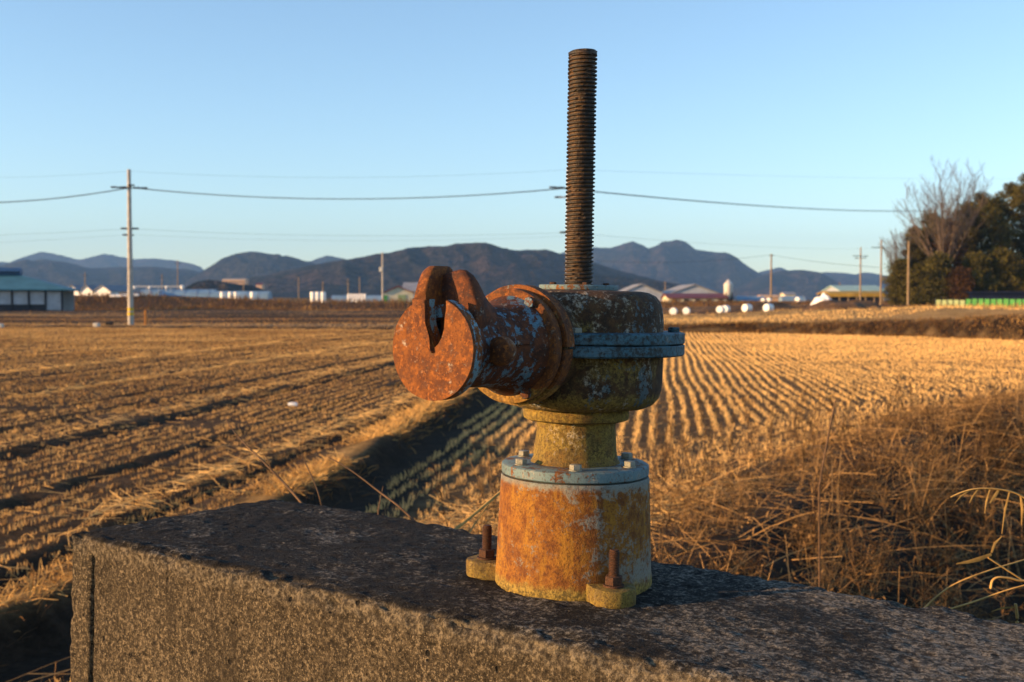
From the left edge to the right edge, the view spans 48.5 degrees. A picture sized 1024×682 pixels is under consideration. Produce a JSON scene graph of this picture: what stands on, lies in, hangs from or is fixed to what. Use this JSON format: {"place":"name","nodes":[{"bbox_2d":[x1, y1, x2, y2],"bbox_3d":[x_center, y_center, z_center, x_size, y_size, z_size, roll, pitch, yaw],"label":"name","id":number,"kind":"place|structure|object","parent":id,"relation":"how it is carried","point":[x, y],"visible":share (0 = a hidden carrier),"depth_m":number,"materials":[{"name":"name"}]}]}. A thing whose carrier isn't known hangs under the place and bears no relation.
{"place":"outdoors","nodes":[
{"label":"outdoors","id":0,"kind":"place"},
{"bbox_2d":[0,259,199,293],"bbox_3d":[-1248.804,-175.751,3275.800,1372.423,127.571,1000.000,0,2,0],"label":"hills","id":1,"kind":"structure","parent":0,"point":[67,274],"depth_m":3049.93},
{"bbox_2d":[0,252,203,271],"bbox_3d":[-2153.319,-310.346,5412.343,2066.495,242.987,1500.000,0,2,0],"label":"hills","id":2,"kind":"structure","parent":0,"point":[102,261],"depth_m":5470.84,"materials":[{"name":"blue"}]},
{"bbox_2d":[184,280,275,297],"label":"hills","id":3,"kind":"structure","parent":0,"point":[215,284],"depth_m":871.43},
{"bbox_2d":[222,279,248,284],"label":"hillside building","id":4,"kind":"structure","parent":0,"point":[239,281],"depth_m":1008.79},
{"bbox_2d":[178,251,315,288],"bbox_3d":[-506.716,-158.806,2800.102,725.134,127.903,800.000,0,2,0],"label":"hills","id":5,"kind":"structure","parent":0,"point":[246,265],"depth_m":2656.74,"materials":[{"name":"blue"}]},
{"bbox_2d":[308,256,346,263],"bbox_3d":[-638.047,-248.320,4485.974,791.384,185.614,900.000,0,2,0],"label":"hills","id":6,"kind":"structure","parent":0,"point":[323,259],"depth_m":4457.96,"materials":[{"name":"blue"}]},
{"bbox_2d":[248,242,654,297],"bbox_3d":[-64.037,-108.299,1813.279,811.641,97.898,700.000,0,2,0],"label":"hills","id":7,"kind":"structure","parent":0,"point":[490,267],"depth_m":1649.72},
{"bbox_2d":[0,295,1023,681],"bbox_3d":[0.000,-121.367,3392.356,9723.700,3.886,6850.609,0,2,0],"label":"ground","id":8,"kind":"structure","parent":0,"point":[46,641],"depth_m":15.77,"materials":[{"name":"soil"}]},
{"bbox_2d":[0,268,80,311],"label":"building","id":9,"kind":"structure","parent":8,"relation":"on","point":[19,291],"depth_m":186.35,"materials":[{"name":"teal metal"}]},
{"bbox_2d":[69,285,84,294],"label":"white greenhouse","id":10,"kind":"object","parent":8,"relation":"on","point":[79,287],"visible":0.22,"depth_m":267.24,"materials":[{"name":"white plastic"}]},
{"bbox_2d":[78,285,99,295],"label":"white greenhouse","id":11,"kind":"object","parent":8,"relation":"on","point":[85,289],"visible":0.33,"depth_m":266.56,"materials":[{"name":"white plastic"}]},
{"bbox_2d":[93,285,136,295],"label":"white greenhouse","id":12,"kind":"object","parent":8,"relation":"on","point":[112,289],"visible":0.76,"depth_m":266.87,"materials":[{"name":"white plastic"}]},
{"bbox_2d":[110,294,138,296],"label":"white sack row","id":13,"kind":"object","parent":8,"relation":"on","point":[121,295],"visible":0.74,"depth_m":221.59,"materials":[{"name":"white plastic"}]},
{"bbox_2d":[111,169,146,324],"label":"power pole","id":14,"kind":"object","parent":8,"relation":"on","point":[130,308],"visible":0.95,"depth_m":83.70,"materials":[{"name":"grey concrete"}]},
{"bbox_2d":[12,229,866,248],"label":"power cable","id":15,"kind":"object","parent":14,"relation":"attached to","point":[434,235],"visible":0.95,"depth_m":82.94,"materials":[{"name":"black"}]},
{"bbox_2d":[4,170,923,178],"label":"power cable","id":16,"kind":"object","parent":14,"relation":"attached to","point":[449,175],"visible":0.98,"depth_m":83.00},
{"bbox_2d":[80,188,925,210],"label":"power cable","id":17,"kind":"object","parent":14,"relation":"attached to","point":[603,192],"visible":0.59,"depth_m":87.44,"materials":[{"name":"black"}]},
{"bbox_2d":[144,310,146,324],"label":"marker post","id":18,"kind":"object","parent":8,"relation":"on","point":[145,317],"visible":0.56,"depth_m":85.92,"materials":[{"name":"brown wood"}]},
{"bbox_2d":[136,286,179,294],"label":"guard rail","id":19,"kind":"object","parent":8,"relation":"on","point":[157,286],"visible":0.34,"depth_m":299.62,"materials":[{"name":"white metal"}]},
{"bbox_2d":[139,289,216,295],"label":"polytunnel","id":20,"kind":"structure","parent":8,"relation":"on","point":[154,291],"depth_m":301.04,"materials":[{"name":"grey plastic"}]},
{"bbox_2d":[177,260,180,288],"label":"power pole","id":21,"kind":"object","parent":8,"relation":"on","point":[177,273],"visible":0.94,"depth_m":329.40,"materials":[{"name":"grey concrete"}]},
{"bbox_2d":[159,291,271,298],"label":"polytunnel","id":22,"kind":"structure","parent":8,"relation":"on","point":[264,294],"depth_m":275.42,"materials":[{"name":"white plastic"}]},
{"bbox_2d":[220,292,225,297],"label":"wrapped bale","id":23,"kind":"object","parent":8,"relation":"on","point":[222,294],"visible":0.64,"depth_m":249.32},
{"bbox_2d":[250,292,255,299],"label":"wrapped bale","id":24,"kind":"object","parent":8,"relation":"on","point":[252,294],"visible":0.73,"depth_m":249.33},
{"bbox_2d":[256,283,264,289],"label":"house","id":25,"kind":"structure","parent":8,"relation":"on","point":[260,285],"depth_m":1008.95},
{"bbox_2d":[223,416,302,502],"bbox_3d":[-0.677,0.999,3.161,0.388,1.561,0.066,1,2,31],"label":"dry twig","id":26,"kind":"object","parent":8,"relation":"on","point":[283,482],"visible":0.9,"depth_m":3.11,"materials":[{"name":"brown plant"}]},
{"bbox_2d":[288,402,297,405],"bbox_3d":[-3.864,1.115,20.054,0.161,0.064,0.102,0,2,0],"label":"white scrap","id":27,"kind":"object","parent":8,"relation":"on","point":[292,404],"visible":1,"depth_m":20.01,"materials":[{"name":"white plastic"}]},
{"bbox_2d":[302,453,321,504],"bbox_3d":[-0.508,1.047,3.014,0.097,1.502,0.057,0,2,0],"label":"dry twig","id":28,"kind":"object","parent":8,"relation":"on","point":[313,481],"visible":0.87,"depth_m":2.98,"materials":[{"name":"brown plant"}]},
{"bbox_2d":[310,292,314,301],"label":"wrapped bale","id":29,"kind":"object","parent":8,"relation":"on","point":[312,295],"visible":0.71,"depth_m":249.29},
{"bbox_2d":[315,292,320,301],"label":"wrapped bale","id":30,"kind":"object","parent":8,"relation":"on","point":[317,296],"visible":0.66,"depth_m":249.30},
{"bbox_2d":[320,292,325,301],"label":"wrapped bale","id":31,"kind":"object","parent":8,"relation":"on","point":[323,295],"visible":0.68,"depth_m":249.31},
{"bbox_2d":[331,295,381,300],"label":"polytunnel","id":32,"kind":"structure","parent":8,"relation":"on","point":[369,297],"depth_m":310.20,"materials":[{"name":"white plastic"}]},
{"bbox_2d":[328,457,414,520],"bbox_3d":[-0.346,1.089,2.886,0.330,1.570,0.069,1,2,27],"label":"dry twig","id":33,"kind":"object","parent":8,"relation":"on","point":[393,502],"visible":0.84,"depth_m":2.86,"materials":[{"name":"brown plant"}]},
{"bbox_2d":[378,252,386,301],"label":"power pole","id":34,"kind":"object","parent":8,"relation":"on","point":[381,268],"visible":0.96,"depth_m":234.50,"materials":[{"name":"grey concrete"}]},
{"bbox_2d":[384,286,414,301],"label":"cream shed","id":35,"kind":"structure","parent":8,"relation":"on","point":[397,292],"depth_m":244.76,"materials":[{"name":"beige metal"}]},
{"bbox_2d":[398,295,405,301],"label":"sliding door","id":36,"kind":"structure","parent":35,"relation":"in","point":[403,297],"depth_m":244.86,"materials":[{"name":"green metal"}]},
{"bbox_2d":[402,282,417,297],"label":"grey barn","id":37,"kind":"structure","parent":8,"relation":"on","point":[411,286],"depth_m":277.43,"materials":[{"name":"metal"}]},
{"bbox_2d":[454,491,499,528],"bbox_3d":[-0.076,1.128,2.673,0.226,1.606,0.024,-2,3,-43],"label":"straw stem","id":38,"kind":"object","parent":8,"relation":"on","point":[467,519],"visible":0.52,"depth_m":2.63,"materials":[{"name":"beige plant"}]},
{"bbox_2d":[469,505,487,532],"bbox_3d":[-0.081,1.167,2.643,0.013,1.566,0.114,1,2,29],"label":"straw stem","id":39,"kind":"object","parent":8,"relation":"on","point":[478,519],"visible":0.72,"depth_m":2.63,"materials":[{"name":"beige plant"}]},
{"bbox_2d":[0,303,1023,681],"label":"rice stubble","id":40,"kind":"object","parent":8,"relation":"on","point":[832,341],"visible":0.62,"depth_m":27.07,"materials":[{"name":"beige plant"}]},
{"bbox_2d":[0,291,1023,665],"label":"bund grass","id":41,"kind":"structure","parent":8,"relation":"on","point":[298,477],"depth_m":22.99,"materials":[{"name":"beige plant"}]},
{"bbox_2d":[7,370,1023,681],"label":"dry weeds","id":42,"kind":"object","parent":8,"relation":"on","point":[931,494],"visible":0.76,"depth_m":9.98,"materials":[{"name":"brown plant"}]},
{"bbox_2d":[70,499,1023,681],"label":"concrete block","id":43,"kind":"structure","parent":8,"relation":"on","point":[271,590],"depth_m":1.83,"materials":[{"name":"grey concrete"}]},
{"bbox_2d":[393,48,684,608],"bbox_3d":[0.029,-0.033,1.818,0.564,0.885,0.344,-2,3,-39],"label":"gate hoist","id":44,"kind":"object","parent":43,"relation":"on","point":[572,365],"visible":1,"depth_m":1.77,"materials":[{"name":"orange paint"}]},
{"bbox_2d":[549,170,567,253],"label":"power pole","id":45,"kind":"object","parent":8,"relation":"on","point":[550,187],"visible":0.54,"depth_m":77.73,"materials":[{"name":"grey concrete"}]},
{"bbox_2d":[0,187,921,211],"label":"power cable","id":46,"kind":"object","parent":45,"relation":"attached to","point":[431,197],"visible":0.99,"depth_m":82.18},
{"bbox_2d":[619,284,663,300],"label":"grey barn","id":47,"kind":"structure","parent":8,"relation":"on","point":[646,289],"depth_m":261.75,"materials":[{"name":"metal"}]},
{"bbox_2d":[670,308,677,314],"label":"wrapped bale","id":48,"kind":"object","parent":8,"relation":"on","point":[673,311],"visible":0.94,"depth_m":135.55},
{"bbox_2d":[682,307,689,313],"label":"wrapped bale","id":49,"kind":"object","parent":8,"relation":"on","point":[685,310],"visible":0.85,"depth_m":135.54},
{"bbox_2d":[662,284,717,300],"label":"grey barn","id":50,"kind":"structure","parent":8,"relation":"on","point":[692,288],"depth_m":261.76,"materials":[{"name":"metal"}]},
{"bbox_2d":[661,293,728,301],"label":"cattle barn","id":51,"kind":"structure","parent":8,"relation":"on","point":[694,297],"depth_m":232.68,"materials":[{"name":"red metal"}]},
{"bbox_2d":[716,306,723,312],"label":"wrapped bale","id":52,"kind":"object","parent":8,"relation":"on","point":[719,309],"visible":0.93,"depth_m":135.54},
{"bbox_2d":[722,305,729,312],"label":"wrapped bale","id":53,"kind":"object","parent":8,"relation":"on","point":[726,308],"visible":0.95,"depth_m":135.53},
{"bbox_2d":[724,279,732,301],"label":"feed silo","id":54,"kind":"object","parent":8,"relation":"on","point":[728,287],"visible":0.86,"depth_m":235.07,"materials":[{"name":"white metal"}]},
{"bbox_2d":[690,302,801,311],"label":"earth mound","id":55,"kind":"object","parent":8,"relation":"on","point":[777,305],"visible":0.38,"depth_m":148.06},
{"bbox_2d":[742,304,752,311],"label":"wrapped bale","id":56,"kind":"object","parent":8,"relation":"on","point":[747,307],"visible":0.91,"depth_m":135.61},
{"bbox_2d":[734,296,764,301],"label":"polytunnel","id":57,"kind":"structure","parent":8,"relation":"on","point":[749,298],"depth_m":280.37,"materials":[{"name":"white plastic"}]},
{"bbox_2d":[763,304,773,310],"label":"wrapped bale","id":58,"kind":"object","parent":8,"relation":"on","point":[768,307],"visible":0.81,"depth_m":135.57},
{"bbox_2d":[758,295,779,300],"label":"pale shed","id":59,"kind":"structure","parent":8,"relation":"on","point":[775,297],"depth_m":309.78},
{"bbox_2d":[769,254,773,298],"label":"power pole","id":60,"kind":"object","parent":8,"relation":"on","point":[771,255],"visible":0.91,"depth_m":249.56,"materials":[{"name":"grey concrete"}]},
{"bbox_2d":[608,255,879,267],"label":"power cable","id":61,"kind":"object","parent":60,"relation":"attached to","point":[737,258],"visible":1,"depth_m":242.31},
{"bbox_2d":[779,292,796,295],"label":"house","id":62,"kind":"structure","parent":8,"relation":"on","point":[787,294],"depth_m":420.73,"materials":[{"name":"grey metal"}]},
{"bbox_2d":[778,296,805,300],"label":"polytunnel","id":63,"kind":"structure","parent":8,"relation":"on","point":[787,298],"depth_m":300.60,"materials":[{"name":"white plastic"}]},
{"bbox_2d":[810,292,830,304],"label":"tarp heap","id":64,"kind":"object","parent":8,"relation":"on","point":[823,296],"visible":0.49,"depth_m":203.69,"materials":[{"name":"white plastic"}]},
{"bbox_2d":[818,401,835,587],"bbox_3d":[1.391,1.113,5.068,0.076,1.704,0.060,0,2,0],"label":"tall weed","id":65,"kind":"object","parent":8,"relation":"on","point":[819,537],"visible":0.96,"depth_m":5.03,"materials":[{"name":"brown plant"}]},
{"bbox_2d":[801,300,884,310],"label":"earth mound","id":66,"kind":"object","parent":8,"relation":"on","point":[831,304],"visible":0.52,"depth_m":110.36,"materials":[{"name":"brown soil"}]},
{"bbox_2d":[816,291,884,303],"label":"open shed","id":67,"kind":"structure","parent":8,"relation":"on","point":[872,296],"depth_m":214.84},
{"bbox_2d":[822,285,883,292],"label":"teal roof shed","id":68,"kind":"structure","parent":8,"relation":"on","point":[852,288],"depth_m":263.41,"materials":[{"name":"metal"}]},
{"bbox_2d":[855,247,867,300],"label":"power pole","id":69,"kind":"object","parent":8,"relation":"on","point":[860,275],"visible":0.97,"depth_m":194.63,"materials":[{"name":"grey concrete"}]},
{"bbox_2d":[871,240,888,304],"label":"power pole","id":70,"kind":"object","parent":8,"relation":"on","point":[880,272],"visible":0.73,"depth_m":177.64,"materials":[{"name":"grey concrete"}]},
{"bbox_2d":[880,257,912,304],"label":"pine tree","id":71,"kind":"object","parent":8,"relation":"on","point":[895,283],"visible":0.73,"depth_m":157.07,"materials":[{"name":"green plant"}]},
{"bbox_2d":[879,220,925,265],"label":"bare tree","id":72,"kind":"object","parent":8,"relation":"on","point":[895,247],"visible":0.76,"depth_m":158.81,"materials":[{"name":"brown plant"}]},
{"bbox_2d":[905,237,912,304],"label":"power pole","id":73,"kind":"object","parent":8,"relation":"on","point":[908,271],"visible":0.93,"depth_m":149.67,"materials":[{"name":"grey concrete"}]},
{"bbox_2d":[902,262,933,304],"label":"pine tree","id":74,"kind":"object","parent":8,"relation":"on","point":[916,279],"visible":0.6,"depth_m":151.03,"materials":[{"name":"green plant"}]},
{"bbox_2d":[901,226,934,267],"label":"pine tree","id":75,"kind":"object","parent":8,"relation":"on","point":[916,248],"visible":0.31,"depth_m":158.76,"materials":[{"name":"green plant"}]},
{"bbox_2d":[914,209,946,259],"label":"bare tree","id":76,"kind":"object","parent":8,"relation":"on","point":[934,224],"visible":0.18,"depth_m":160.73,"materials":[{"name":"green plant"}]},
{"bbox_2d":[914,250,955,304],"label":"pine tree","id":77,"kind":"object","parent":8,"relation":"on","point":[938,265],"visible":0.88,"depth_m":148.78,"materials":[{"name":"green plant"}]},
{"bbox_2d":[893,154,991,263],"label":"bare tree","id":78,"kind":"object","parent":8,"relation":"on","point":[944,234],"visible":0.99,"depth_m":151.83,"materials":[{"name":"brown plant"}]},
{"bbox_2d":[932,218,971,267],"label":"bare tree","id":79,"kind":"object","parent":8,"relation":"on","point":[957,261],"visible":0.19,"depth_m":153.88,"materials":[{"name":"brown plant"}]},
{"bbox_2d":[941,265,975,299],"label":"bush","id":80,"kind":"object","parent":8,"relation":"on","point":[960,282],"visible":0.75,"depth_m":147.63,"materials":[{"name":"brown plant"}]},
{"bbox_2d":[952,201,984,264],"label":"pine tree","id":81,"kind":"object","parent":8,"relation":"on","point":[972,243],"visible":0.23,"depth_m":158.50,"materials":[{"name":"green plant"}]},
{"bbox_2d":[944,176,992,219],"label":"bare tree","id":82,"kind":"object","parent":8,"relation":"on","point":[966,193],"visible":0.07,"depth_m":166.48,"materials":[{"name":"brown plant"}]},
{"bbox_2d":[925,559,1023,606],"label":"reed","id":83,"kind":"object","parent":8,"relation":"on","point":[935,597],"visible":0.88,"depth_m":2.67,"materials":[{"name":"plant"}]},
{"bbox_2d":[956,250,998,290],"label":"pine tree","id":84,"kind":"object","parent":8,"relation":"on","point":[979,265],"visible":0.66,"depth_m":148.52,"materials":[{"name":"green plant"}]},
{"bbox_2d":[935,298,1023,306],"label":"green fence","id":85,"kind":"object","parent":8,"relation":"on","point":[965,302],"visible":0.57,"depth_m":134.50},
{"bbox_2d":[971,191,996,252],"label":"pine tree","id":86,"kind":"object","parent":8,"relation":"on","point":[978,204],"visible":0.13,"depth_m":162.60,"materials":[{"name":"green plant"}]},
{"bbox_2d":[950,488,1023,531],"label":"reed","id":87,"kind":"object","parent":8,"relation":"on","point":[994,496],"visible":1,"depth_m":2.51,"materials":[{"name":"plant"}]},
{"bbox_2d":[950,585,1023,608],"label":"reed","id":88,"kind":"object","parent":8,"relation":"on","point":[980,599],"visible":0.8,"depth_m":2.47,"materials":[{"name":"plant"}]},
{"bbox_2d":[956,536,1022,579],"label":"reed","id":89,"kind":"object","parent":8,"relation":"on","point":[977,559],"visible":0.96,"depth_m":2.42,"materials":[{"name":"plant"}]},
{"bbox_2d":[961,291,1023,299],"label":"navy shed","id":90,"kind":"structure","parent":8,"relation":"on","point":[996,294],"depth_m":146.89,"materials":[{"name":"blue metal"}]},
{"bbox_2d":[976,193,1023,261],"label":"pine tree","id":91,"kind":"object","parent":8,"relation":"on","point":[996,216],"visible":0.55,"depth_m":154.77,"materials":[{"name":"green plant"}]},
{"bbox_2d":[985,181,1023,262],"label":"pine tree","id":92,"kind":"object","parent":8,"relation":"on","point":[1009,187],"visible":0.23,"depth_m":160.94,"materials":[{"name":"green plant"}]},
{"bbox_2d":[987,247,1023,290],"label":"pine tree","id":93,"kind":"object","parent":8,"relation":"on","point":[1004,264],"visible":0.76,"depth_m":148.59,"materials":[{"name":"green plant"}]},
{"bbox_2d":[992,603,1018,622],"bbox_3d":[0.985,1.505,2.270,0.097,1.988,0.031,-1,2,-34],"label":"reed","id":94,"kind":"object","parent":8,"relation":"on","point":[1016,612],"visible":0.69,"depth_m":2.22,"materials":[{"name":"plant"}]},
{"bbox_2d":[989,576,1023,588],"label":"reed","id":95,"kind":"object","parent":8,"relation":"on","point":[998,577],"visible":1,"depth_m":2.37,"materials":[{"name":"plant"}]},
{"bbox_2d":[1006,173,1023,260],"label":"pine tree","id":96,"kind":"object","parent":8,"relation":"on","point":[1019,203],"visible":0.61,"depth_m":157.62,"materials":[{"name":"green plant"}]},
{"bbox_2d":[1006,261,1023,290],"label":"pine tree","id":97,"kind":"object","parent":8,"relation":"on","point":[1022,284],"visible":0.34,"depth_m":148.51,"materials":[{"name":"green plant"}]},
{"bbox_2d":[0,0,1023,275],"label":"sky","id":98,"kind":"structure","parent":0,"point":[295,96],"materials":[{"name":"blue"}]},
{"bbox_2d":[561,240,761,292],"bbox_3d":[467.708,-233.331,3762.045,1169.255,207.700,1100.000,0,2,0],"label":"hills","id":99,"kind":"structure","parent":0,"point":[680,266],"depth_m":3539.97,"materials":[{"name":"blue"}]},
{"bbox_2d":[591,274,733,299],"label":"hills","id":100,"kind":"structure","parent":0,"point":[621,283],"depth_m":1424.54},
{"bbox_2d":[758,267,787,274],"bbox_3d":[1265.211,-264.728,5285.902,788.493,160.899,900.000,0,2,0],"label":"hills","id":101,"kind":"structure","parent":0,"point":[773,270],"depth_m":5328.04,"materials":[{"name":"blue"}]},
{"bbox_2d":[733,270,840,299],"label":"hills","id":102,"kind":"structure","parent":0,"point":[809,285],"depth_m":3051.16,"materials":[{"name":"blue plant"}]},
{"bbox_2d":[822,272,889,299],"bbox_3d":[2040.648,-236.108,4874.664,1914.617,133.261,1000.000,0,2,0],"label":"hills","id":103,"kind":"structure","parent":0,"point":[867,278],"depth_m":4764.64,"materials":[{"name":"blue plant"}]}
]}

